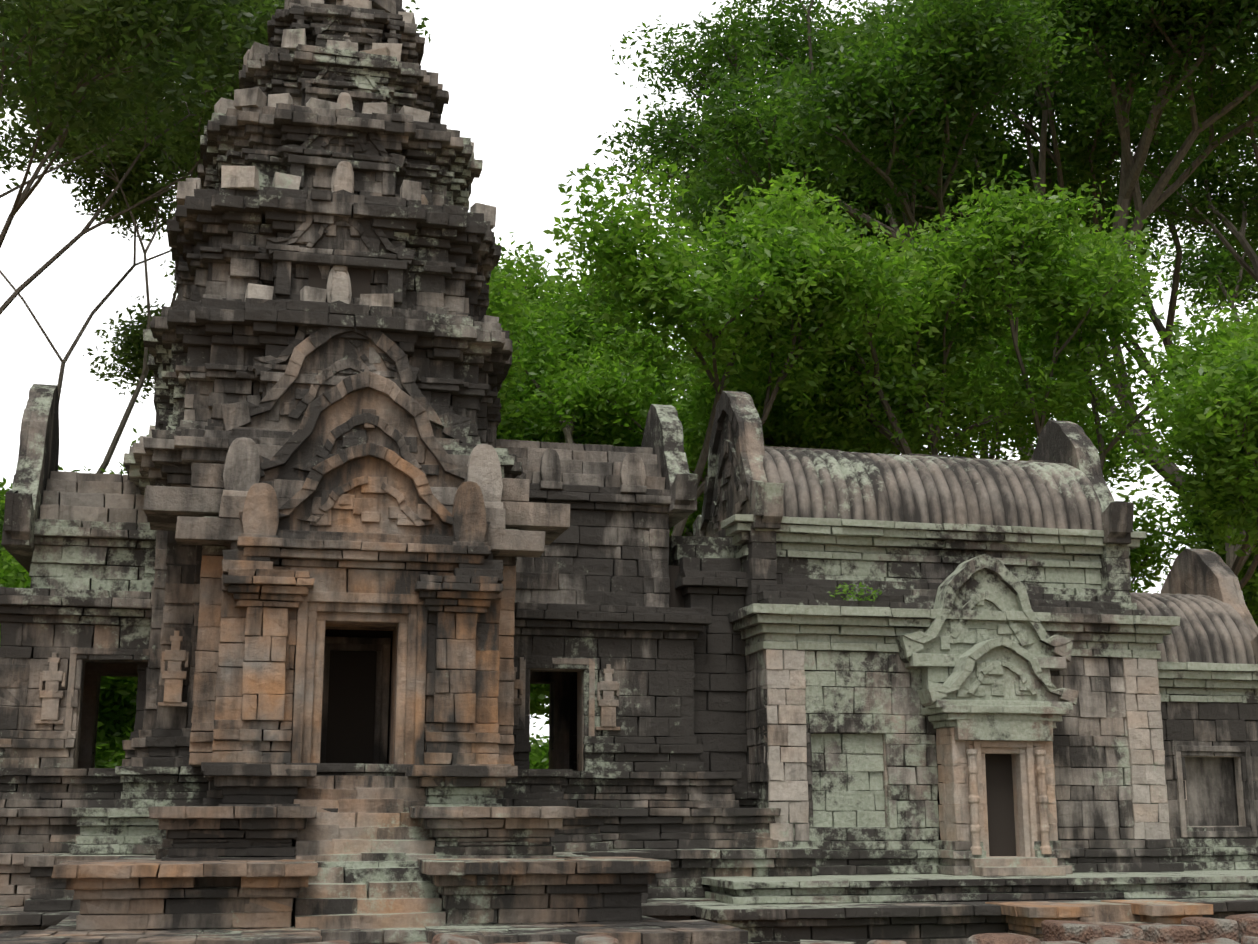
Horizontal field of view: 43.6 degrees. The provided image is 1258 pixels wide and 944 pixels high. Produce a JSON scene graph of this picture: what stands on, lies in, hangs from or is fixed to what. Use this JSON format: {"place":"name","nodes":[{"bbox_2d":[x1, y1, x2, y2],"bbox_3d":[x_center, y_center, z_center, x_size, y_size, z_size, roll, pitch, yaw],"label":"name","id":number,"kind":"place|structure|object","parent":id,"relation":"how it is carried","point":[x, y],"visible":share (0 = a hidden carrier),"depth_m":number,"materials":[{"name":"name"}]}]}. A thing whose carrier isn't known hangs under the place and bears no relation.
{"place":"outdoors","nodes":[
{"label":"outdoors","id":0,"kind":"place"},
{"bbox_2d":[0,0,1257,943],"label":"temple","id":1,"kind":"structure","parent":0,"point":[219,561],"depth_m":28.03,"materials":[{"name":"grey stone"}]},
{"bbox_2d":[830,582,881,600],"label":"plants","id":2,"kind":"object","parent":1,"relation":"on","point":[846,588],"visible":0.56,"depth_m":29.70,"materials":[{"name":"green plant"}]},
{"bbox_2d":[763,447,1102,529],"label":"vaulted roof","id":3,"kind":"structure","parent":1,"relation":"on","point":[877,486],"depth_m":31.45,"materials":[{"name":"stone"}]},
{"bbox_2d":[1130,592,1254,663],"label":"vaulted roof","id":4,"kind":"structure","parent":1,"relation":"on","point":[1209,629],"depth_m":31.96,"materials":[{"name":"stone"}]},
{"bbox_2d":[0,0,1257,745],"label":"sky","id":5,"kind":"structure","parent":0,"point":[534,85],"materials":[{"name":"white"}]},
{"bbox_3d":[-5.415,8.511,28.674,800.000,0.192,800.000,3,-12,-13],"label":"ground","id":6,"kind":"structure","parent":0,"visible":0},
{"bbox_2d":[0,0,1257,626],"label":"tree branches","id":7,"kind":"object","parent":6,"relation":"on","point":[1130,170],"visible":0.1,"depth_m":54.88,"materials":[{"name":"brown plant"}]},
{"bbox_2d":[0,0,430,403],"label":"olive leaves","id":8,"kind":"object","parent":7,"relation":"on","point":[193,74],"visible":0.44,"depth_m":36.01,"materials":[{"name":"green plant"}]},
{"bbox_2d":[0,150,1257,768],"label":"trees","id":9,"kind":"object","parent":7,"relation":"attached to","point":[810,268],"visible":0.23,"depth_m":44.35,"materials":[{"name":"green plant"}]},
{"bbox_2d":[0,0,1257,738],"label":"dark leaves","id":10,"kind":"object","parent":7,"relation":"attached to","point":[876,62],"visible":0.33,"depth_m":57.37,"materials":[{"name":"green plant"}]},
{"bbox_2d":[295,913,1257,943],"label":"ground stones","id":11,"kind":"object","parent":6,"relation":"on","point":[1238,929],"depth_m":20.84,"materials":[{"name":"stone"}]},
{"bbox_2d":[800,940,855,943],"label":"fallen stones","id":12,"kind":"object","parent":6,"relation":"on","point":[818,941],"visible":0.36,"depth_m":23.04,"materials":[{"name":"grey stone"}]}
]}

